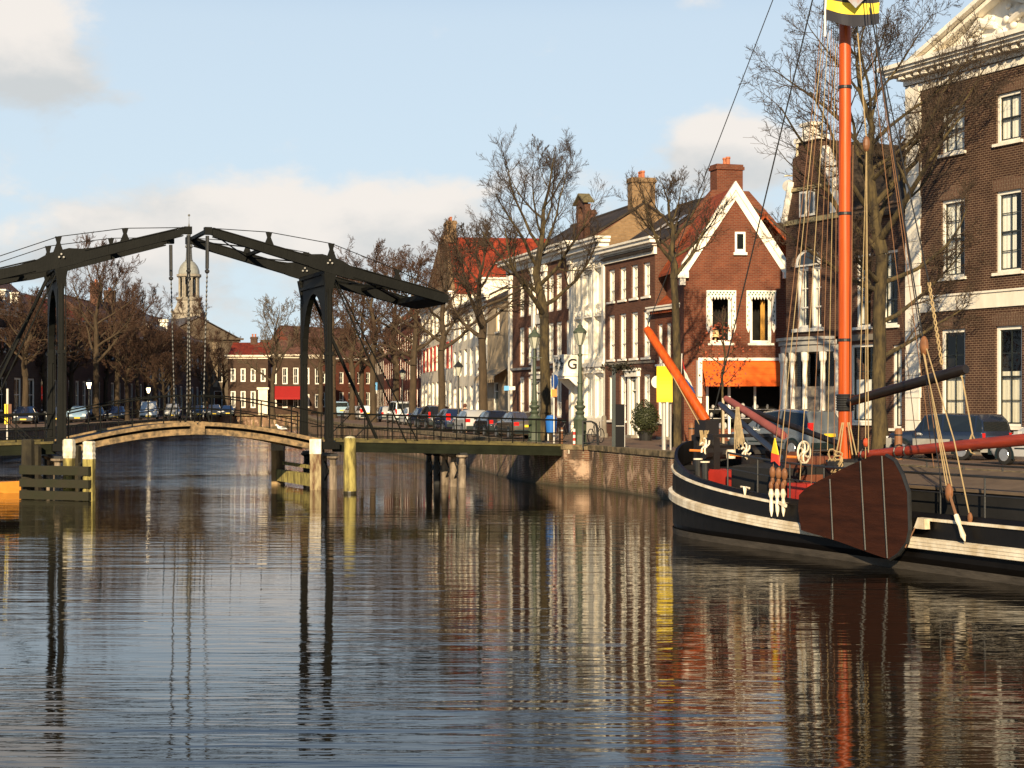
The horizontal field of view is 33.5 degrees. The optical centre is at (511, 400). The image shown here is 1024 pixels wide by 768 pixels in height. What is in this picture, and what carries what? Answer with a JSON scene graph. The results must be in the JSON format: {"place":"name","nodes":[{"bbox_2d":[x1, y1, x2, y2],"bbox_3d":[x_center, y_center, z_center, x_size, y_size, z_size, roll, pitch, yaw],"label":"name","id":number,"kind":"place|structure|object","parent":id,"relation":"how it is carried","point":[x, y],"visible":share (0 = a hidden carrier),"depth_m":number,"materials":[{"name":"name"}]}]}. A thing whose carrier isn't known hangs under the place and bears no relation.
{"place":"outdoors","nodes":[
{"label":"outdoors","id":0,"kind":"place"},
{"bbox_2d":[0,0,972,353],"label":"sky","id":1,"kind":"structure","parent":0,"point":[368,121],"materials":[{"name":"blue"}]},
{"bbox_2d":[0,428,1023,767],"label":"water","id":2,"kind":"structure","parent":0,"point":[194,602],"depth_m":26.94,"materials":[{"name":"blue liquid"}]},
{"bbox_2d":[0,481,20,492],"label":"work boat","id":3,"kind":"object","parent":2,"relation":"on","point":[9,487],"visible":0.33,"depth_m":68.30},
{"bbox_2d":[19,439,95,500],"bbox_3d":[-17.563,3.165,65.052,2.595,3.470,5.836,0,0,-20],"label":"timber fender","id":4,"kind":"object","parent":2,"relation":"in","point":[77,482],"visible":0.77,"depth_m":63.50,"materials":[{"name":"white paint"}]},
{"bbox_2d":[0,415,234,457],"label":"quay wall","id":5,"kind":"structure","parent":2,"relation":"in","point":[78,429],"depth_m":144.59,"materials":[{"name":"brick"}]},
{"bbox_2d":[235,415,299,427],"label":"quay wall","id":6,"kind":"structure","parent":2,"relation":"in","point":[251,420],"depth_m":236.00,"materials":[{"name":"brick"}]},
{"bbox_2d":[271,439,321,489],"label":"timber fender","id":7,"kind":"object","parent":2,"relation":"in","point":[280,474],"visible":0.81,"depth_m":72.59,"materials":[{"name":"white paint"}]},
{"bbox_2d":[343,436,356,493],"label":"mooring pile","id":8,"kind":"object","parent":2,"relation":"in","point":[349,472],"visible":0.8,"depth_m":67.39,"materials":[{"name":"yellow wood"}]},
{"bbox_2d":[308,415,1023,499],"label":"quay wall","id":9,"kind":"structure","parent":2,"relation":"in","point":[640,471],"depth_m":73.18,"materials":[{"name":"brick"}]},
{"bbox_2d":[0,226,565,490],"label":"drawbridge","id":10,"kind":"object","parent":9,"relation":"on","point":[316,274],"visible":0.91,"depth_m":71.48,"materials":[{"name":"paint"}]},
{"bbox_2d":[600,358,639,446],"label":"info pillar","id":11,"kind":"structure","parent":9,"relation":"on","point":[614,368],"depth_m":69.93,"materials":[{"name":"plastic"}]},
{"bbox_2d":[616,404,624,446],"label":"info panel","id":12,"kind":"object","parent":9,"relation":"on","point":[620,425],"visible":0.81,"depth_m":69.54,"materials":[{"name":"metal"}]},
{"bbox_2d":[644,0,1023,585],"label":"sailing barge","id":13,"kind":"object","parent":2,"relation":"on","point":[853,500],"visible":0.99,"depth_m":41.27,"materials":[{"name":"black wood"}]},
{"bbox_2d":[824,0,879,36],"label":"flag","id":14,"kind":"object","parent":13,"relation":"attached to","point":[839,11],"visible":0.97,"depth_m":42.05,"materials":[{"name":"yellow fabric"}]},
{"bbox_2d":[0,414,1023,470],"bbox_3d":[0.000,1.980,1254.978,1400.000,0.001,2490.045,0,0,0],"label":"street","id":15,"kind":"structure","parent":0,"point":[657,444],"depth_m":79.20,"materials":[{"name":"grey asphalt"}]},
{"bbox_2d":[0,283,47,421],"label":"hip roofed house","id":16,"kind":"structure","parent":15,"relation":"on","point":[14,383],"depth_m":163.50,"materials":[{"name":"brown brick"}]},
{"bbox_2d":[0,287,47,421],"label":"bare tree","id":17,"kind":"object","parent":15,"relation":"on","point":[6,372],"visible":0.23,"depth_m":157.80,"materials":[{"name":"brown plant"}]},
{"bbox_2d":[13,406,38,423],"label":"parked car","id":18,"kind":"object","parent":15,"relation":"on","point":[26,409],"visible":0.7,"depth_m":145.91,"materials":[{"name":"blue paint"}]},
{"bbox_2d":[0,284,82,423],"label":"bare tree","id":19,"kind":"object","parent":15,"relation":"on","point":[28,342],"visible":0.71,"depth_m":149.58,"materials":[{"name":"brown plant"}]},
{"bbox_2d":[25,294,93,416],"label":"brick house","id":20,"kind":"structure","parent":15,"relation":"on","point":[82,375],"depth_m":187.70,"materials":[{"name":"brown brick"}]},
{"bbox_2d":[32,308,87,420],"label":"bare tree","id":21,"kind":"object","parent":15,"relation":"on","point":[42,356],"visible":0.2,"depth_m":170.61,"materials":[{"name":"brown plant"}]},
{"bbox_2d":[67,406,89,421],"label":"parked car","id":22,"kind":"object","parent":15,"relation":"on","point":[81,415],"visible":0.73,"depth_m":158.13,"materials":[{"name":"blue paint"}]},
{"bbox_2d":[64,305,110,419],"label":"bare tree","id":23,"kind":"object","parent":15,"relation":"on","point":[72,369],"visible":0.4,"depth_m":179.61,"materials":[{"name":"brown plant"}]},
{"bbox_2d":[64,286,128,411],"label":"brick house","id":24,"kind":"structure","parent":15,"relation":"on","point":[111,387],"depth_m":204.06,"materials":[{"name":"brown brick"}]},
{"bbox_2d":[64,232,150,421],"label":"bare tree","id":25,"kind":"object","parent":15,"relation":"on","point":[120,318],"visible":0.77,"depth_m":162.78,"materials":[{"name":"brown plant"}]},
{"bbox_2d":[99,310,126,417],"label":"bare tree","id":26,"kind":"object","parent":15,"relation":"on","point":[107,376],"visible":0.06,"depth_m":199.87,"materials":[{"name":"brown plant"}]},
{"bbox_2d":[76,263,163,405],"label":"bare tree","id":27,"kind":"object","parent":15,"relation":"on","point":[117,387],"visible":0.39,"depth_m":185.60,"materials":[{"name":"brown plant"}]},
{"bbox_2d":[95,280,144,416],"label":"gable house","id":28,"kind":"structure","parent":15,"relation":"on","point":[132,391],"depth_m":219.13,"materials":[{"name":"brown brick"}]},
{"bbox_2d":[101,335,162,420],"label":"bare tree","id":29,"kind":"object","parent":15,"relation":"on","point":[130,355],"visible":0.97,"depth_m":167.76,"materials":[{"name":"brown plant"}]},
{"bbox_2d":[102,284,175,417],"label":"bare tree","id":30,"kind":"object","parent":15,"relation":"on","point":[137,388],"visible":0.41,"depth_m":195.74,"materials":[{"name":"brown plant"}]},
{"bbox_2d":[116,301,170,414],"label":"grey roofed house","id":31,"kind":"structure","parent":15,"relation":"on","point":[160,400],"depth_m":235.59,"materials":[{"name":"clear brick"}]},
{"bbox_2d":[139,401,158,419],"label":"parked van","id":32,"kind":"object","parent":15,"relation":"on","point":[152,406],"visible":0.88,"depth_m":177.32,"materials":[{"name":"white paint"}]},
{"bbox_2d":[117,279,186,400],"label":"bare tree","id":33,"kind":"object","parent":15,"relation":"on","point":[154,291],"visible":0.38,"depth_m":213.32,"materials":[{"name":"brown plant"}]},
{"bbox_2d":[123,325,183,402],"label":"bare tree","id":34,"kind":"object","parent":15,"relation":"on","point":[167,348],"visible":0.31,"depth_m":204.85,"materials":[{"name":"brown plant"}]},
{"bbox_2d":[141,351,183,417],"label":"bare tree","id":35,"kind":"object","parent":15,"relation":"on","point":[170,378],"visible":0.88,"depth_m":189.53,"materials":[{"name":"brown plant"}]},
{"bbox_2d":[146,314,200,413],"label":"dark house","id":36,"kind":"structure","parent":15,"relation":"on","point":[181,388],"depth_m":255.73,"materials":[{"name":"brown brick"}]},
{"bbox_2d":[155,326,208,402],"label":"bare tree","id":37,"kind":"object","parent":15,"relation":"on","point":[176,348],"visible":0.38,"depth_m":215.71,"materials":[{"name":"brown plant"}]},
{"bbox_2d":[157,293,212,415],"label":"bare tree","id":38,"kind":"object","parent":15,"relation":"on","point":[195,312],"visible":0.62,"depth_m":226.15,"materials":[{"name":"brown plant"}]},
{"bbox_2d":[170,214,208,326],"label":"church tower","id":39,"kind":"structure","parent":15,"relation":"on","point":[195,277],"depth_m":283.71,"materials":[{"name":"stone"}]},
{"bbox_2d":[184,338,228,414],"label":"bare tree","id":40,"kind":"object","parent":15,"relation":"on","point":[208,363],"visible":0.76,"depth_m":237.86,"materials":[{"name":"brown plant"}]},
{"bbox_2d":[175,315,243,407],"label":"pedimented hall","id":41,"kind":"structure","parent":15,"relation":"on","point":[216,388],"depth_m":272.08,"materials":[{"name":"brown brick"}]},
{"bbox_2d":[206,329,240,405],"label":"bare tree","id":42,"kind":"object","parent":15,"relation":"on","point":[223,368],"visible":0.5,"depth_m":249.22,"materials":[{"name":"brown plant"}]},
{"bbox_2d":[225,334,273,414],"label":"red roofed house","id":43,"kind":"structure","parent":15,"relation":"on","point":[244,381],"depth_m":240.00,"materials":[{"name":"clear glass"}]},
{"bbox_2d":[234,293,299,418],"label":"bare tree","id":44,"kind":"object","parent":15,"relation":"on","point":[276,360],"visible":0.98,"depth_m":213.92,"materials":[{"name":"brown plant"}]},
{"bbox_2d":[260,340,323,414],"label":"awning house","id":45,"kind":"structure","parent":15,"relation":"on","point":[287,383],"depth_m":244.37,"materials":[{"name":"brown brick"}]},
{"bbox_2d":[286,290,349,415],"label":"bare tree","id":46,"kind":"object","parent":15,"relation":"on","point":[320,388],"visible":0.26,"depth_m":219.87,"materials":[{"name":"brown plant"}]},
{"bbox_2d":[272,325,369,411],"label":"brick house","id":47,"kind":"structure","parent":15,"relation":"on","point":[342,387],"depth_m":270.01,"materials":[{"name":"brown brick"}]},
{"bbox_2d":[288,276,366,417],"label":"bare tree","id":48,"kind":"object","parent":15,"relation":"on","point":[313,340],"visible":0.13,"depth_m":195.80,"materials":[{"name":"brown plant"}]},
{"bbox_2d":[310,262,385,419],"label":"bare tree","id":49,"kind":"object","parent":15,"relation":"on","point":[352,366],"visible":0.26,"depth_m":177.93,"materials":[{"name":"brown plant"}]},
{"bbox_2d":[332,264,402,405],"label":"bare tree","id":50,"kind":"object","parent":15,"relation":"on","point":[362,367],"visible":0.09,"depth_m":205.68,"materials":[{"name":"brown plant"}]},
{"bbox_2d":[375,347,383,408],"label":"brick house","id":51,"kind":"structure","parent":15,"relation":"on","point":[380,398],"depth_m":255.35,"materials":[{"name":"brown brick"}]},
{"bbox_2d":[332,234,433,421],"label":"bare tree","id":52,"kind":"object","parent":15,"relation":"on","point":[349,330],"visible":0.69,"depth_m":157.65,"materials":[{"name":"brown plant"}]},
{"bbox_2d":[340,247,431,400],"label":"bare tree","id":53,"kind":"object","parent":15,"relation":"on","point":[394,360],"visible":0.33,"depth_m":165.72,"materials":[{"name":"brown plant"}]},
{"bbox_2d":[386,401,408,422],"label":"parked van","id":54,"kind":"object","parent":15,"relation":"on","point":[395,407],"visible":0.36,"depth_m":148.90,"materials":[{"name":"white paint"}]},
{"bbox_2d":[381,313,413,405],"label":"brick house","id":55,"kind":"structure","parent":15,"relation":"on","point":[388,371],"depth_m":232.21,"materials":[{"name":"brown brick"}]},
{"bbox_2d":[357,240,459,425],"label":"bare tree","id":56,"kind":"object","parent":15,"relation":"on","point":[412,362],"visible":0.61,"depth_m":135.81,"materials":[{"name":"brown plant"}]},
{"bbox_2d":[398,314,420,407],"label":"brick house","id":57,"kind":"structure","parent":15,"relation":"on","point":[406,379],"depth_m":196.51,"materials":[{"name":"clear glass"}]},
{"bbox_2d":[417,405,448,428],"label":"parked car","id":58,"kind":"object","parent":15,"relation":"on","point":[426,422],"visible":0.45,"depth_m":119.26,"materials":[{"name":"black paint"}]},
{"bbox_2d":[385,227,508,428],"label":"bare tree","id":59,"kind":"object","parent":15,"relation":"on","point":[442,346],"visible":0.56,"depth_m":115.94,"materials":[{"name":"brown plant"}]},
{"bbox_2d":[434,408,468,431],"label":"parked car","id":60,"kind":"object","parent":15,"relation":"on","point":[446,423],"visible":0.29,"depth_m":109.14,"materials":[{"name":"blue paint"}]},
{"bbox_2d":[452,410,484,433],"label":"parked car","id":61,"kind":"object","parent":15,"relation":"on","point":[469,421],"visible":0.34,"depth_m":100.42,"materials":[{"name":"silver paint"}]},
{"bbox_2d":[447,277,507,409],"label":"white house","id":62,"kind":"structure","parent":15,"relation":"on","point":[465,350],"depth_m":135.74,"materials":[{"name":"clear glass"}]},
{"bbox_2d":[418,217,546,407],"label":"shuttered house","id":63,"kind":"structure","parent":15,"relation":"on","point":[429,378],"depth_m":158.05,"materials":[{"name":"white paint"}]},
{"bbox_2d":[474,290,507,410],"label":"stucco house","id":64,"kind":"structure","parent":15,"relation":"on","point":[497,357],"depth_m":120.53,"materials":[{"name":"beige paint"}]},
{"bbox_2d":[473,410,509,435],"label":"parked car","id":65,"kind":"object","parent":15,"relation":"on","point":[490,413],"visible":0.38,"depth_m":94.00,"materials":[{"name":"black paint"}]},
{"bbox_2d":[433,215,567,433],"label":"bare tree","id":66,"kind":"object","parent":15,"relation":"on","point":[478,308],"visible":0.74,"depth_m":101.78,"materials":[{"name":"brown plant"}]},
{"bbox_2d":[494,412,530,438],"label":"parked car","id":67,"kind":"object","parent":15,"relation":"on","point":[507,425],"visible":0.56,"depth_m":87.58,"materials":[{"name":"brown paint"}]},
{"bbox_2d":[527,326,541,441],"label":"street lamp","id":68,"kind":"object","parent":15,"relation":"on","point":[534,335],"visible":0.98,"depth_m":78.76,"materials":[{"name":"green metal"}]},
{"bbox_2d":[466,125,617,439],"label":"bare tree","id":69,"kind":"object","parent":15,"relation":"on","point":[540,302],"visible":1,"depth_m":85.76,"materials":[{"name":"brown plant"}]},
{"bbox_2d":[496,171,663,432],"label":"pilastered house","id":70,"kind":"structure","parent":15,"relation":"on","point":[619,225],"depth_m":106.21,"materials":[{"name":"white paint"}]},
{"bbox_2d":[552,235,610,435],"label":"white house","id":71,"kind":"structure","parent":15,"relation":"on","point":[588,303],"depth_m":99.51,"materials":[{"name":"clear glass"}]},
{"bbox_2d":[586,318,591,359],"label":"window","id":72,"kind":"structure","parent":71,"relation":"in","point":[588,321],"depth_m":100.00,"materials":[{"name":"white glass"}]},
{"bbox_2d":[586,374,592,417],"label":"window","id":73,"kind":"structure","parent":71,"relation":"in","point":[589,377],"depth_m":100.00,"materials":[{"name":"white glass"}]},
{"bbox_2d":[597,373,603,417],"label":"window","id":74,"kind":"structure","parent":71,"relation":"in","point":[600,377],"depth_m":98.00,"materials":[{"name":"white glass"}]},
{"bbox_2d":[630,399,661,440],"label":"ball shrub","id":75,"kind":"object","parent":15,"relation":"on","point":[646,420],"visible":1,"depth_m":84.66,"materials":[{"name":"green plant"}]},
{"bbox_2d":[651,363,672,449],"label":"yellow sign","id":76,"kind":"object","parent":15,"relation":"on","point":[661,381],"visible":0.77,"depth_m":68.38,"materials":[{"name":"metal"}]},
{"bbox_2d":[614,165,736,446],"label":"bare tree","id":77,"kind":"object","parent":15,"relation":"on","point":[675,271],"visible":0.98,"depth_m":73.26,"materials":[{"name":"brown plant"}]},
{"bbox_2d":[591,157,785,438],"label":"brick house","id":78,"kind":"structure","parent":15,"relation":"on","point":[634,266],"depth_m":92.28,"materials":[{"name":"brown brick"}]},
{"bbox_2d":[617,313,626,360],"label":"window","id":79,"kind":"structure","parent":78,"relation":"in","point":[623,316],"depth_m":94.15,"materials":[{"name":"white wood"}]},
{"bbox_2d":[624,368,640,437],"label":"door","id":80,"kind":"structure","parent":78,"relation":"in","point":[633,385],"depth_m":92.51,"materials":[{"name":"white wood"}]},
{"bbox_2d":[629,312,637,359],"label":"window","id":81,"kind":"structure","parent":78,"relation":"in","point":[635,314],"depth_m":92.46,"materials":[{"name":"white wood"}]},
{"bbox_2d":[645,212,785,439],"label":"dormer house","id":82,"kind":"structure","parent":15,"relation":"on","point":[662,311],"depth_m":87.96,"materials":[{"name":"brown brick"}]},
{"bbox_2d":[692,306,750,443],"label":"young tree","id":83,"kind":"object","parent":15,"relation":"on","point":[718,325],"visible":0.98,"depth_m":66.43,"materials":[{"name":"brown plant"}]},
{"bbox_2d":[658,181,785,440],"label":"gable house","id":84,"kind":"structure","parent":15,"relation":"on","point":[711,279],"depth_m":84.16,"materials":[{"name":"red brick"}]},
{"bbox_2d":[708,296,733,344],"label":"window","id":85,"kind":"structure","parent":84,"relation":"in","point":[729,301],"depth_m":84.21,"materials":[{"name":"white wood"}]},
{"bbox_2d":[733,232,746,254],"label":"window","id":86,"kind":"structure","parent":84,"relation":"in","point":[739,236],"depth_m":84.13,"materials":[{"name":"white glass"}]},
{"bbox_2d":[748,297,773,344],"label":"window","id":87,"kind":"structure","parent":84,"relation":"in","point":[752,342],"depth_m":84.37,"materials":[{"name":"white wood"}]},
{"bbox_2d":[727,409,837,455],"bbox_3d":[9.879,1.128,61.496,2.080,1.695,4.640,0,0,-33],"label":"parked car","id":88,"kind":"object","parent":15,"relation":"on","point":[797,417],"visible":0.35,"depth_m":59.86,"materials":[{"name":"grey paint"}]},
{"bbox_2d":[776,121,898,416],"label":"gabled shop house","id":89,"kind":"structure","parent":15,"relation":"on","point":[826,371],"depth_m":72.64,"materials":[{"name":"brown brick"}]},
{"bbox_2d":[798,267,807,328],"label":"window","id":90,"kind":"structure","parent":89,"relation":"in","point":[801,318],"depth_m":73.57,"materials":[{"name":"white wood"}]},
{"bbox_2d":[812,265,820,327],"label":"window","id":91,"kind":"structure","parent":89,"relation":"in","point":[815,306],"depth_m":72.63,"materials":[{"name":"white glass"}]},
{"bbox_2d":[851,103,906,449],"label":"brick house","id":92,"kind":"structure","parent":15,"relation":"on","point":[895,373],"depth_m":68.74,"materials":[{"name":"brown brick"}]},
{"bbox_2d":[852,253,872,329],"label":"window","id":93,"kind":"structure","parent":92,"relation":"in","point":[860,306],"depth_m":69.69,"materials":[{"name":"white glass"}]},
{"bbox_2d":[852,344,872,425],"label":"window","id":94,"kind":"structure","parent":92,"relation":"in","point":[856,415],"depth_m":69.81,"materials":[{"name":"white wood"}]},
{"bbox_2d":[886,249,899,327],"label":"window","id":95,"kind":"structure","parent":92,"relation":"in","point":[889,324],"depth_m":68.06,"materials":[{"name":"white glass"}]},
{"bbox_2d":[888,345,903,430],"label":"window","id":96,"kind":"structure","parent":92,"relation":"in","point":[898,354],"depth_m":67.52,"materials":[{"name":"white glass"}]},
{"bbox_2d":[736,0,1023,449],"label":"bare tree","id":97,"kind":"object","parent":15,"relation":"on","point":[880,319],"visible":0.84,"depth_m":60.13,"materials":[{"name":"brown plant"}]},
{"bbox_2d":[885,413,1011,459],"bbox_3d":[14.903,1.195,58.196,1.957,1.561,4.218,0,0,-38],"label":"parked jeep","id":98,"kind":"object","parent":15,"relation":"on","point":[988,425],"visible":0.44,"depth_m":57.01,"materials":[{"name":"blue paint"}]},
{"bbox_2d":[877,0,1023,454],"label":"grand house","id":99,"kind":"structure","parent":15,"relation":"on","point":[988,350],"depth_m":62.91,"materials":[{"name":"brown brick"}]},
{"bbox_2d":[937,104,965,158],"bbox_3d":[16.719,-10.215,64.261,0.340,1.910,1.560,0,0,-25],"label":"window","id":100,"kind":"structure","parent":99,"relation":"in","point":[958,147],"depth_m":64.30,"materials":[{"name":"white glass"}]},
{"bbox_2d":[937,198,966,281],"bbox_3d":[16.719,-6.090,64.261,0.340,3.060,1.600,0,0,-25],"label":"window","id":101,"kind":"structure","parent":99,"relation":"in","point":[948,203],"depth_m":64.50,"materials":[{"name":"white glass"}]},
{"bbox_2d":[943,328,964,412],"bbox_3d":[16.717,-0.840,64.256,0.340,3.760,1.640,0,0,-25],"label":"window","id":102,"kind":"structure","parent":99,"relation":"in","point":[953,391],"depth_m":64.60,"materials":[{"name":"white glass"}]},
{"bbox_2d":[992,90,1022,147],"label":"window","id":103,"kind":"structure","parent":99,"relation":"in","point":[1009,114],"depth_m":61.67,"materials":[{"name":"white glass"}]},
{"bbox_2d":[991,189,1023,275],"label":"window","id":104,"kind":"structure","parent":99,"relation":"in","point":[1007,200],"depth_m":61.77,"materials":[{"name":"white glass"}]},
{"bbox_2d":[997,325,1022,429],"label":"window","id":105,"kind":"structure","parent":99,"relation":"in","point":[1009,383],"depth_m":61.68,"materials":[{"name":"white glass"}]},
{"bbox_2d":[988,427,1023,464],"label":"parked car","id":106,"kind":"object","parent":15,"relation":"on","point":[1007,456],"visible":0.66,"depth_m":52.48,"materials":[{"name":"silver paint"}]},
{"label":"stone block","id":107,"kind":"object","parent":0,"visible":0},
{"bbox_2d":[572,322,587,444],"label":"street lamp","id":108,"kind":"object","parent":107,"relation":"on","point":[579,331],"visible":0.99,"depth_m":73.75,"materials":[{"name":"green metal"}]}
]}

